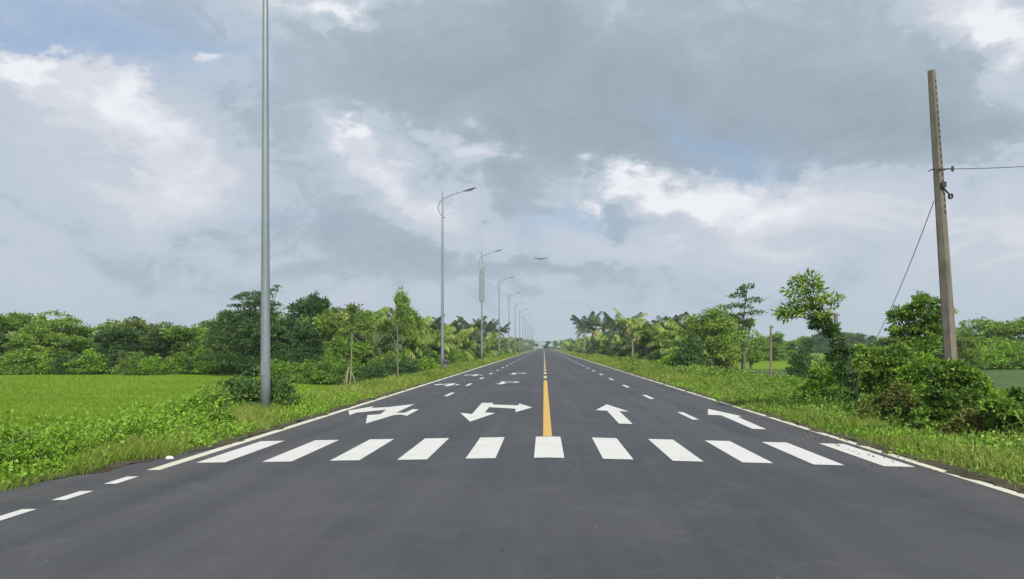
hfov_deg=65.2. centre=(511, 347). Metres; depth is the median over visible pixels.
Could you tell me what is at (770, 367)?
utility pole
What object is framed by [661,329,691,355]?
young palm
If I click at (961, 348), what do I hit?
broadleaf tree
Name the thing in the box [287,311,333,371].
broadleaf tree
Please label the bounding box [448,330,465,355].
young palm
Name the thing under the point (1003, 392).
rice plants
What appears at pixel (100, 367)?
shrub
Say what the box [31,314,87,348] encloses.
broadleaf tree
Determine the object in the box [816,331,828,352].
broadleaf tree
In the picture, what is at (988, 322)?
broadleaf tree
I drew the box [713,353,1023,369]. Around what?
field
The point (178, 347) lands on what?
broadleaf tree
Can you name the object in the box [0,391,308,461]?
tall weeds
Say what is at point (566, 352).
verge
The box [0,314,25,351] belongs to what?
broadleaf tree
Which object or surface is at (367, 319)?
broadleaf tree
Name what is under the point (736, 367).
young palm
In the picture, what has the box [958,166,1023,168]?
overhead cable
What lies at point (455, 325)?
coconut palm
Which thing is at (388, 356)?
shrub
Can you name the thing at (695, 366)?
verge scrub
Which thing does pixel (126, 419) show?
weeds
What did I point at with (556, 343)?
broadleaf tree
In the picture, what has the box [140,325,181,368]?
broadleaf tree
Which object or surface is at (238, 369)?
shrub
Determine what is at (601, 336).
young palm
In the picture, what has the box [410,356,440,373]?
shrub
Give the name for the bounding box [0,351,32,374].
shrub
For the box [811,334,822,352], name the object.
broadleaf tree
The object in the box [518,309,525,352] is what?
street lamp
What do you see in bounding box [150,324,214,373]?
broadleaf tree
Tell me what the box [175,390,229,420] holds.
shrub
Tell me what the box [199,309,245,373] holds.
broadleaf tree
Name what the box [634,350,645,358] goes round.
shrub
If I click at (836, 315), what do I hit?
utility pole
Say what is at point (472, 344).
young palm
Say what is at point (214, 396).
shrub
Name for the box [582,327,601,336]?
coconut palm
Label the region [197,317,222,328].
broadleaf tree
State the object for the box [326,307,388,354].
young palm
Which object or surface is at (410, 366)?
shrub
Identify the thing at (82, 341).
broadleaf tree
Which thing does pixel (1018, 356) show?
shrub
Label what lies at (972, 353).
broadleaf tree
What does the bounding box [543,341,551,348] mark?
broadleaf tree
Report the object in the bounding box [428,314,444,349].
coconut palm
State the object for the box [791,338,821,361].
broadleaf tree
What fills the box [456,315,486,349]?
coconut palm
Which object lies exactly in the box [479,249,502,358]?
street lamp
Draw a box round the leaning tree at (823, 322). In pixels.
[769,267,862,404]
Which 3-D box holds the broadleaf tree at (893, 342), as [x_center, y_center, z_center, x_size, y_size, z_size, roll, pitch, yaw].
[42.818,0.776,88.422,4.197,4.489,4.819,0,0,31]
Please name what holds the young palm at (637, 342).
on the ground at (717, 368)
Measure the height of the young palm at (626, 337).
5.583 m
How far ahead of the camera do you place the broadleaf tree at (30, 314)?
87.66 m
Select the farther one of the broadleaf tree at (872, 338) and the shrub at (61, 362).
the broadleaf tree at (872, 338)
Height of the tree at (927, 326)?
4.499 m
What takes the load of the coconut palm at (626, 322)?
on the verge
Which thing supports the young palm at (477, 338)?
on the ground at (717, 368)
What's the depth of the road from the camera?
8.06 m
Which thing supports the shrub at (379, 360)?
on the rice field at (122, 377)
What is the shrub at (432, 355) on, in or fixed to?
on the rice field at (122, 377)
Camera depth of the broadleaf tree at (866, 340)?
330.20 m
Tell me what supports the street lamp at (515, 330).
on the left verge
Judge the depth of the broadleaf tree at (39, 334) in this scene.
79.46 m
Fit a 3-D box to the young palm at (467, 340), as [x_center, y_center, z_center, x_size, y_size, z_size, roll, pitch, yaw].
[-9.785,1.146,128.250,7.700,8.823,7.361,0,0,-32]
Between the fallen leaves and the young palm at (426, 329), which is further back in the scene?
the young palm at (426, 329)
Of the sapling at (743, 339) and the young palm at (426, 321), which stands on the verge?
the sapling at (743, 339)
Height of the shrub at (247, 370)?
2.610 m
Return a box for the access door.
[261,361,265,375]
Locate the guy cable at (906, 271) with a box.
[870,201,933,348]
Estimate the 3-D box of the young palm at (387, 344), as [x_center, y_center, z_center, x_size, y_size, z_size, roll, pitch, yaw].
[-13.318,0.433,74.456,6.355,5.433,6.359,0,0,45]
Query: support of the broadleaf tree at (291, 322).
on the rice field at (122, 377)
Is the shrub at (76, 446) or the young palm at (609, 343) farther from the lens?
the young palm at (609, 343)
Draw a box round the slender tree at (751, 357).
[740,318,761,369]
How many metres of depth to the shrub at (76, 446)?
11.47 m
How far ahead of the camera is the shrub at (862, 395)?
18.37 m
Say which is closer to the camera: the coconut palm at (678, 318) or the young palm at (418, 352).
the young palm at (418, 352)
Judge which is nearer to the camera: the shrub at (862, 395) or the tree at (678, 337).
the shrub at (862, 395)
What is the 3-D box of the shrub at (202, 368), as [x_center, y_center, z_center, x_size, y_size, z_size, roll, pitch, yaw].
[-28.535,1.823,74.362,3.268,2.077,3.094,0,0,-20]
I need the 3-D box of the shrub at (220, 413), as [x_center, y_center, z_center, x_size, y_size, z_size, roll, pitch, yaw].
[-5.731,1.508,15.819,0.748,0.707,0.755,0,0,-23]
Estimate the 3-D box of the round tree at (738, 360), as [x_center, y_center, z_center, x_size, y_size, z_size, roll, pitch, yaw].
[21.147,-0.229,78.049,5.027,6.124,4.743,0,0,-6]
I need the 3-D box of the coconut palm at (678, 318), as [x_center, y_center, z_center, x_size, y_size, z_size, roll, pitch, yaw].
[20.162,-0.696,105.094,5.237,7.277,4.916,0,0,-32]
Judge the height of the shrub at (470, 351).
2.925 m
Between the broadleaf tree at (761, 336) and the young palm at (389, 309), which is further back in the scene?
the broadleaf tree at (761, 336)
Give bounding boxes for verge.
[552,349,580,354]
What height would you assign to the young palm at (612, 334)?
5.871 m
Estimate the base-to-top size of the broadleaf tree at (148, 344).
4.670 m
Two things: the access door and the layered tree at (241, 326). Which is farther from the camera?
the layered tree at (241, 326)
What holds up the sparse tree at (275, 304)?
on the rice field at (122, 377)
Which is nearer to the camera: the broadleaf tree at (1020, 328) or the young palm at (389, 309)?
the young palm at (389, 309)
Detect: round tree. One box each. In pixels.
[677,304,741,370]
[717,315,751,364]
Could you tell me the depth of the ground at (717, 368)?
101.79 m
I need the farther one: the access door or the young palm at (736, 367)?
the young palm at (736, 367)
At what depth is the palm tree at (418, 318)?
83.63 m
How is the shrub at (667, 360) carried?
on the verge
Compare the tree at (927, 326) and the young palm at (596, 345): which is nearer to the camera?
the tree at (927, 326)
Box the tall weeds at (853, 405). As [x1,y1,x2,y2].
[662,366,999,432]
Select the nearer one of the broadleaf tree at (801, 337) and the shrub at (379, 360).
the shrub at (379, 360)
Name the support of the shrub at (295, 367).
on the rice field at (122, 377)
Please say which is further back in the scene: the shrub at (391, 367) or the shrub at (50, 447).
the shrub at (391, 367)
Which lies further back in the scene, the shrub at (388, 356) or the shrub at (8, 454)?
the shrub at (388, 356)
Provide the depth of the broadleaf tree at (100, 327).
82.60 m
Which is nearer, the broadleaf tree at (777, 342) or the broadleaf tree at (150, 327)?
the broadleaf tree at (150, 327)
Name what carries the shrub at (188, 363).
on the rice field at (122, 377)
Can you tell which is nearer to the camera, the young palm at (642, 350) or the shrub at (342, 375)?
the shrub at (342, 375)
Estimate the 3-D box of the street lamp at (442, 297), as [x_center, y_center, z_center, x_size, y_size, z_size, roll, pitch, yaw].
[-3.893,-4.817,56.601,2.740,12.934,0.420,0,0,2]
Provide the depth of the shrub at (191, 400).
15.54 m
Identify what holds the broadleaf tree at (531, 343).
on the ground at (717, 368)
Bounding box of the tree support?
[344,367,355,383]
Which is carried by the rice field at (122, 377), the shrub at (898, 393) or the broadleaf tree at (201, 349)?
the broadleaf tree at (201, 349)
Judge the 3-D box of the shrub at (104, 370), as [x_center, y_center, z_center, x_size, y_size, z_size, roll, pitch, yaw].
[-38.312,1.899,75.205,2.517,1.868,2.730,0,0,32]
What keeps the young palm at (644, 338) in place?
on the ground at (717, 368)
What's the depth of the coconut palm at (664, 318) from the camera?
99.29 m
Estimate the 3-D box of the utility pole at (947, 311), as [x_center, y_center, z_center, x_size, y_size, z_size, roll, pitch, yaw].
[8.463,-1.625,15.597,0.705,7.543,0.294,0,0,2]
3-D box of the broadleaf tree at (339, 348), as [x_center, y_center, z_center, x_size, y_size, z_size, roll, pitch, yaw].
[-14.277,0.234,63.590,3.738,6.266,4.235,0,0,-36]
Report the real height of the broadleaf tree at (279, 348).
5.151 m
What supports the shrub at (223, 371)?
on the rice field at (122, 377)
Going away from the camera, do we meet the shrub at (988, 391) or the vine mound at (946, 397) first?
the vine mound at (946, 397)
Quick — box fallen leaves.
[791,430,997,477]
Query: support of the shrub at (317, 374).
on the rice field at (122, 377)
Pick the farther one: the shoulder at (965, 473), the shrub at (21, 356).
the shrub at (21, 356)
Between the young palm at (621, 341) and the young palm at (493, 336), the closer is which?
the young palm at (621, 341)
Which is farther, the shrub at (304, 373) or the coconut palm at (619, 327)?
the coconut palm at (619, 327)
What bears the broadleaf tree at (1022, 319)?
on the ground at (717, 368)
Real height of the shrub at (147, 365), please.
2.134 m
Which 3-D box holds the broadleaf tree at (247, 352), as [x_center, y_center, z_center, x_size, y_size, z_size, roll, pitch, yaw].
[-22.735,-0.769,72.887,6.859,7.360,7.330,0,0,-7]
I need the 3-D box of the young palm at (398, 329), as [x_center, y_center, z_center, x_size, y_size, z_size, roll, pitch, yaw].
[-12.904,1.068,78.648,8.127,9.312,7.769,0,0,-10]
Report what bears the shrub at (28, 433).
on the left verge
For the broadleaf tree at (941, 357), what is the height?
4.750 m
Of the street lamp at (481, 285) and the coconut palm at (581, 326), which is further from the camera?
the coconut palm at (581, 326)
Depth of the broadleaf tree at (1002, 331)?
96.19 m
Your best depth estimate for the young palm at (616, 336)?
128.64 m
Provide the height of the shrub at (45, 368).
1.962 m
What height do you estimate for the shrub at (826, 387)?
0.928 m
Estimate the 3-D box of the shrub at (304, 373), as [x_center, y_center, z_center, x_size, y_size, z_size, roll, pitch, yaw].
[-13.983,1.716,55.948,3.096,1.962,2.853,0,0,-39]
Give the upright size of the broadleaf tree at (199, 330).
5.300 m
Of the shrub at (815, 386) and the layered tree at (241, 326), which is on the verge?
the shrub at (815, 386)
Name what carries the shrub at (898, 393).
on the verge
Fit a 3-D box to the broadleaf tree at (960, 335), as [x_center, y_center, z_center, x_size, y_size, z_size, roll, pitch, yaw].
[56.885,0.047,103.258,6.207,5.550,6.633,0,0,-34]
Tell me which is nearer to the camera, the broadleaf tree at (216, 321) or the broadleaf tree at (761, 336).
the broadleaf tree at (216, 321)
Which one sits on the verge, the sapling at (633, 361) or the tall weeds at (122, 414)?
the sapling at (633, 361)
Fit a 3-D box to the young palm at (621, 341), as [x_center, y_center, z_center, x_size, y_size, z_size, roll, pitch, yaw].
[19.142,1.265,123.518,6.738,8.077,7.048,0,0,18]
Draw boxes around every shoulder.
[5,368,473,486]
[603,365,1023,493]
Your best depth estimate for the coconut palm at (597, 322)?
199.76 m
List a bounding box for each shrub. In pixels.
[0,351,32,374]
[0,423,52,459]
[0,443,24,474]
[2,435,69,470]
[4,346,47,374]
[19,352,51,373]
[34,357,61,373]
[46,354,76,374]
[58,353,98,374]
[63,348,113,374]
[63,434,103,458]
[93,363,114,373]
[108,350,137,373]
[112,351,146,374]
[121,425,148,440]
[131,356,167,374]
[144,412,176,427]
[145,355,177,374]
[146,396,212,421]
[164,352,193,373]
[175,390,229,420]
[179,358,210,374]
[187,357,219,374]
[192,381,232,413]
[204,359,236,374]
[207,406,238,427]
[212,369,284,408]
[220,356,242,373]
[233,359,252,374]
[237,366,259,374]
[245,372,316,407]
[258,359,292,379]
[282,362,305,381]
[282,382,298,397]
[290,358,325,383]
[302,355,342,383]
[323,358,364,385]
[344,361,388,382]
[363,355,400,375]
[373,358,407,377]
[377,351,403,362]
[387,350,404,360]
[394,354,423,374]
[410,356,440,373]
[416,348,440,365]
[444,349,459,363]
[450,350,464,361]
[456,349,469,360]
[462,348,476,358]
[472,348,484,359]
[605,350,613,355]
[618,352,626,356]
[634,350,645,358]
[645,351,657,360]
[652,353,663,360]
[657,346,687,366]
[672,329,714,369]
[755,377,777,385]
[778,374,801,390]
[783,344,817,380]
[786,365,843,403]
[805,356,844,386]
[812,392,869,413]
[814,380,833,392]
[835,342,888,399]
[852,380,921,422]
[855,341,923,393]
[888,351,939,408]
[966,374,1002,402]
[969,344,1002,368]
[980,338,1023,368]
[997,340,1023,368]
[1006,345,1023,368]
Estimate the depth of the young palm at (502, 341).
237.04 m
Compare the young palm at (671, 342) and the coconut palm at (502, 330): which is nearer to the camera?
the young palm at (671, 342)
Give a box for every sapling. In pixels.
[316,302,366,382]
[376,317,410,375]
[625,353,643,370]
[730,329,759,367]
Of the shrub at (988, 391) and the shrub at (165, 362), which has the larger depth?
the shrub at (165, 362)
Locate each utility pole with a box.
[769,325,772,376]
[834,313,839,377]
[927,69,957,360]
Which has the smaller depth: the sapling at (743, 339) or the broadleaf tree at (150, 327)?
the sapling at (743, 339)
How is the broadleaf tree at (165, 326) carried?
on the ground at (717, 368)
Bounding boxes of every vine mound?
[904,358,988,431]
[940,407,1004,435]
[976,385,1023,440]
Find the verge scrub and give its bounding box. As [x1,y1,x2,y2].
[451,355,780,379]
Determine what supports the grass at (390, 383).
on the left verge
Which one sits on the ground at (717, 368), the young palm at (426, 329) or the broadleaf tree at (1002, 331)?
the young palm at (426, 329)
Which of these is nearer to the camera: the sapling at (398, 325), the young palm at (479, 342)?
the sapling at (398, 325)
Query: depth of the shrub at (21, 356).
73.70 m
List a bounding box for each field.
[0,372,349,434]
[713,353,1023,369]
[737,369,1023,390]
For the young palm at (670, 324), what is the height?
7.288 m
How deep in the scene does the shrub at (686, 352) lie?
55.70 m
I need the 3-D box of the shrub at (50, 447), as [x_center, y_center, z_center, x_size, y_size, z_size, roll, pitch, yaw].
[-6.130,1.523,10.355,0.932,0.754,0.910,0,0,15]
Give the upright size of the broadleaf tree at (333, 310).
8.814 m
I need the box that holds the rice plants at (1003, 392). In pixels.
[963,387,1023,396]
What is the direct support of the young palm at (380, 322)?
on the rice field at (122, 377)
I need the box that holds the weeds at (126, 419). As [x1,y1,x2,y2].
[0,382,377,489]
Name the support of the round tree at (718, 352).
on the ground at (717, 368)
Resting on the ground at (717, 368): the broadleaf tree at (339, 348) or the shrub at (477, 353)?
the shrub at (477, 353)
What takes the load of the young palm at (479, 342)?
on the ground at (717, 368)
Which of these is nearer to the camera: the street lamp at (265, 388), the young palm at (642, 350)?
the street lamp at (265, 388)
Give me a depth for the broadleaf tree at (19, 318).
86.66 m
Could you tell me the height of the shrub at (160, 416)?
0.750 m
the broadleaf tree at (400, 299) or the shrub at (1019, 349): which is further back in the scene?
the shrub at (1019, 349)
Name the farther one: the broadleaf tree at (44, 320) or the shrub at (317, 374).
the broadleaf tree at (44, 320)
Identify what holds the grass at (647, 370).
on the verge
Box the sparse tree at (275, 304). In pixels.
[250,285,284,376]
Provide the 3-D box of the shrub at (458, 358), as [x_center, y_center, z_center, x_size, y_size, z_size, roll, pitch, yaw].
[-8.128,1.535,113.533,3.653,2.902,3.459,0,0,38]
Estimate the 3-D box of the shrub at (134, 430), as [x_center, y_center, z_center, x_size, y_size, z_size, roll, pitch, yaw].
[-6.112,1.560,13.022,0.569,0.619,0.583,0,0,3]
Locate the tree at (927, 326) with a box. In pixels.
[884,290,959,356]
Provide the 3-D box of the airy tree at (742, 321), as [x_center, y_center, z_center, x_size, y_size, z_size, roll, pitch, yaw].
[17.297,-0.989,60.006,3.746,7.799,1.514,0,0,0]
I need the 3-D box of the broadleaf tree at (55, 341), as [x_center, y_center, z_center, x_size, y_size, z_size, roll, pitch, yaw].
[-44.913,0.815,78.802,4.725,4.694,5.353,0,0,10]
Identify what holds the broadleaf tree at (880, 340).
on the dark field at (1005, 378)
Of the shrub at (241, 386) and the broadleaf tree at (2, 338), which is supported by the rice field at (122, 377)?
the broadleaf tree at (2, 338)
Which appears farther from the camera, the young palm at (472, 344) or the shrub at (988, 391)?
the young palm at (472, 344)
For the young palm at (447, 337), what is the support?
on the ground at (717, 368)
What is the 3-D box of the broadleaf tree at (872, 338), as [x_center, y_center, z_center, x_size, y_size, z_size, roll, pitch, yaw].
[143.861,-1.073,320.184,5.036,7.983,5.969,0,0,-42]
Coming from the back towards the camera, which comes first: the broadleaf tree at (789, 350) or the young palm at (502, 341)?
the young palm at (502, 341)
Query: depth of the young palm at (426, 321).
89.60 m
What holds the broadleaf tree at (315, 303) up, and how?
on the rice field at (122, 377)
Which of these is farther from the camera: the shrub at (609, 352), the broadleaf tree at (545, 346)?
the broadleaf tree at (545, 346)
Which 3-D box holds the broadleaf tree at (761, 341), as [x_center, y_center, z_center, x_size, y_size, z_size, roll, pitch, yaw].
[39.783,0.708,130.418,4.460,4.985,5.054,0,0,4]
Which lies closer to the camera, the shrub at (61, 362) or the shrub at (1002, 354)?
the shrub at (61, 362)
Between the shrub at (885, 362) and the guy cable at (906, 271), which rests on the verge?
the shrub at (885, 362)
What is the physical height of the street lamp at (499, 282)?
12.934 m
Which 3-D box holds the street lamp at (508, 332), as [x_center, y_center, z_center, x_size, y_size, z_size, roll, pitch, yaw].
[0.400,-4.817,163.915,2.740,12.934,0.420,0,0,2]
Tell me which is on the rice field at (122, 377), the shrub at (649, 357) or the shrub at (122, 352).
the shrub at (122, 352)
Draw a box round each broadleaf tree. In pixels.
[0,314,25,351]
[0,331,46,370]
[0,332,9,363]
[1,311,36,333]
[3,309,71,345]
[5,313,54,331]
[16,324,60,360]
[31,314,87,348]
[32,332,76,366]
[43,333,97,371]
[63,323,95,337]
[76,319,117,353]
[87,330,122,363]
[97,325,148,373]
[107,315,151,348]
[118,321,174,349]
[129,335,166,361]
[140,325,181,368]
[149,321,187,346]
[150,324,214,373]
[159,325,190,353]
[177,323,204,349]
[188,330,224,373]
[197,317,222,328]
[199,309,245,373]
[229,301,292,364]
[246,320,295,377]
[278,316,305,352]
[281,296,325,336]
[283,324,329,372]
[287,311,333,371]
[290,290,332,368]
[312,313,359,372]
[329,306,348,320]
[339,310,383,372]
[392,286,419,358]
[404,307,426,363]
[526,339,538,349]
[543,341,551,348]
[551,341,560,348]
[561,338,572,349]
[746,337,769,362]
[750,334,776,360]
[758,331,789,360]
[782,339,801,359]
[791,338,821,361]
[795,336,820,352]
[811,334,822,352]
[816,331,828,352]
[829,331,863,352]
[838,332,851,348]
[849,332,866,343]
[858,338,874,345]
[866,334,876,347]
[869,336,903,354]
[881,337,914,351]
[936,336,965,361]
[940,326,968,352]
[941,340,973,367]
[956,318,991,342]
[957,335,991,368]
[969,316,1004,340]
[975,320,1023,366]
[994,319,1023,342]
[1014,316,1023,347]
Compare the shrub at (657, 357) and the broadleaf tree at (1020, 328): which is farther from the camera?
the broadleaf tree at (1020, 328)
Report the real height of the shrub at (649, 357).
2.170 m
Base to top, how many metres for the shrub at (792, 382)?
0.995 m
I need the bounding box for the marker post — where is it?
[443,359,447,367]
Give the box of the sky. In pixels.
[0,0,1023,346]
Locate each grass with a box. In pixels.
[0,353,518,491]
[571,353,1023,483]
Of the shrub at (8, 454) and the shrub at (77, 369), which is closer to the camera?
the shrub at (8, 454)
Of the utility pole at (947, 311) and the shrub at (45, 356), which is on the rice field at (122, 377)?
the shrub at (45, 356)
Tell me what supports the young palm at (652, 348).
on the ground at (717, 368)
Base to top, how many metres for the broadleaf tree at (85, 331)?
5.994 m
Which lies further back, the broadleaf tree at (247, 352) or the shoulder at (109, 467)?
the broadleaf tree at (247, 352)
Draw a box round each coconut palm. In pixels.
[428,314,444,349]
[431,316,463,340]
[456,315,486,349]
[472,318,500,337]
[491,322,510,339]
[570,311,601,352]
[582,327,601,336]
[588,315,616,333]
[600,311,634,345]
[613,307,647,357]
[629,317,660,358]
[650,314,682,330]
[662,316,698,330]
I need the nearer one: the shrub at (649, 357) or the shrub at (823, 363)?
the shrub at (823, 363)
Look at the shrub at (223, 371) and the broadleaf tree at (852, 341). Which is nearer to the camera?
the shrub at (223, 371)
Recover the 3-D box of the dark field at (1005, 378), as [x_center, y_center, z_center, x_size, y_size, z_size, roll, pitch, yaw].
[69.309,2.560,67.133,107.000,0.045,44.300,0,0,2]
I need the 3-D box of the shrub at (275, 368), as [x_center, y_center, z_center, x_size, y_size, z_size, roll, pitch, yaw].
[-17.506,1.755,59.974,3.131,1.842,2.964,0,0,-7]
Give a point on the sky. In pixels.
(663, 158)
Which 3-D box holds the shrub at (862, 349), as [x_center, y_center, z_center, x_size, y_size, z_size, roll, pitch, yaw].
[9.394,0.904,21.118,1.781,2.074,1.121,0,0,-12]
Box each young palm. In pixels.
[302,315,387,367]
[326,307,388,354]
[339,312,420,369]
[340,325,405,362]
[367,320,431,360]
[377,307,393,328]
[382,322,430,350]
[394,316,432,353]
[424,335,439,353]
[426,329,466,360]
[427,321,456,363]
[429,324,449,358]
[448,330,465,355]
[458,327,473,358]
[461,327,479,360]
[465,334,480,349]
[468,331,483,352]
[483,332,497,355]
[484,332,498,354]
[500,338,507,349]
[588,338,603,352]
[595,330,609,353]
[602,335,615,350]
[610,331,621,349]
[613,327,641,357]
[614,331,635,358]
[619,331,643,355]
[631,338,645,355]
[634,323,682,359]
[634,338,649,353]
[638,322,680,353]
[645,324,669,355]
[645,332,670,355]
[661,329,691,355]
[664,311,736,363]
[666,317,741,371]
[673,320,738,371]
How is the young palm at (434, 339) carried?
on the ground at (717, 368)
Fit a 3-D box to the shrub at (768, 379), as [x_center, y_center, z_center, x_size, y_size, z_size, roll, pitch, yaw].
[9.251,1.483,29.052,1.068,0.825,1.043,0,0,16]
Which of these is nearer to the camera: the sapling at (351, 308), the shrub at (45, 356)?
the sapling at (351, 308)
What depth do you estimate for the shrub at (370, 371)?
51.49 m
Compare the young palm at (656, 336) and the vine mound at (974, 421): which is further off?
the young palm at (656, 336)
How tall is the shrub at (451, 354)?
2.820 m
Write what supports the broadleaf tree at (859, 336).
on the ground at (717, 368)
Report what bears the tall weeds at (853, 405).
on the verge
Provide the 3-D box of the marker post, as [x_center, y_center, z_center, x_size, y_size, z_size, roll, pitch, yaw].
[-4.451,1.250,53.500,0.323,0.900,0.340,0,0,2]
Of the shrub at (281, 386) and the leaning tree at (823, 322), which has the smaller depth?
the leaning tree at (823, 322)
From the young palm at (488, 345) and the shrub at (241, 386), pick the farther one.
the young palm at (488, 345)
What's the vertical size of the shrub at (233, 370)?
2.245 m
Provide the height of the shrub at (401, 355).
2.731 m
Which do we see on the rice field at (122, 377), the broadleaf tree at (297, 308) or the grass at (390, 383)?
the broadleaf tree at (297, 308)
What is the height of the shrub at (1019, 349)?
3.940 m
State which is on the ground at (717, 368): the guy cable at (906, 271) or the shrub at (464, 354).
the shrub at (464, 354)
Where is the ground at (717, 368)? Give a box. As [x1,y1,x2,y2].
[243,347,823,369]
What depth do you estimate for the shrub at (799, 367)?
37.84 m
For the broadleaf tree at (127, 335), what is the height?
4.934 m
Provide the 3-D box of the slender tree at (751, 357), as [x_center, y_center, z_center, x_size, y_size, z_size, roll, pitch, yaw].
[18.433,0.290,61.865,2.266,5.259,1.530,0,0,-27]
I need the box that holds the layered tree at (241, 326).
[193,290,293,375]
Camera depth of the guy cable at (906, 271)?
18.50 m
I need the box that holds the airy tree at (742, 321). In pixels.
[720,282,767,371]
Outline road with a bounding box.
[0,348,1023,578]
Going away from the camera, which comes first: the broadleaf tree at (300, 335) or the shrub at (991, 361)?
the broadleaf tree at (300, 335)
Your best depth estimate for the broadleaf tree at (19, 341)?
76.51 m
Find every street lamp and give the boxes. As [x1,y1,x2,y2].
[257,0,270,408]
[438,187,475,366]
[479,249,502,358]
[497,277,511,355]
[507,292,519,353]
[514,302,522,353]
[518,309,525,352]
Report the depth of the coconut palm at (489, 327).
189.69 m
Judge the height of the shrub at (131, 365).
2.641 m
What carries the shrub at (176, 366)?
on the rice field at (122, 377)
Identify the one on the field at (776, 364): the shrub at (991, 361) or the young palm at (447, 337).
the shrub at (991, 361)
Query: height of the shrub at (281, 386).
1.365 m
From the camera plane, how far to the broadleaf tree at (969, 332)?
103.12 m
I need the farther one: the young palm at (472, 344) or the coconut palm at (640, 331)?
the young palm at (472, 344)
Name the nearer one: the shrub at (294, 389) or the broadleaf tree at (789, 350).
the shrub at (294, 389)
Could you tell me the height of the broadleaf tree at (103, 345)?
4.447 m
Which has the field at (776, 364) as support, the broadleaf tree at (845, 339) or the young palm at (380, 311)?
the broadleaf tree at (845, 339)
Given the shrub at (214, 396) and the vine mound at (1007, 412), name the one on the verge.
the vine mound at (1007, 412)
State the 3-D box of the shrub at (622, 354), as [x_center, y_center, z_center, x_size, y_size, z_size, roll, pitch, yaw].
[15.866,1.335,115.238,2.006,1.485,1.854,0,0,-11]
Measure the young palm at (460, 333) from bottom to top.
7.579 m
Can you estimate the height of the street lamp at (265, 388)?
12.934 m
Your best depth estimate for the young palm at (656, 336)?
91.05 m
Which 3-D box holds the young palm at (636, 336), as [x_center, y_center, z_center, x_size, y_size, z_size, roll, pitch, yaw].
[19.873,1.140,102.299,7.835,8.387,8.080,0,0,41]
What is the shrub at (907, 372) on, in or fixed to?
on the verge
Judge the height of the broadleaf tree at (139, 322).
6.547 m
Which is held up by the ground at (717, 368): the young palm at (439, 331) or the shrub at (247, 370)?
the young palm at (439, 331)
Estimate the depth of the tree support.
36.03 m
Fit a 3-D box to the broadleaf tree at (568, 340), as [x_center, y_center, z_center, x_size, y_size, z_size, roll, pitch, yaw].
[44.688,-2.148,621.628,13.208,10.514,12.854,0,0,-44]

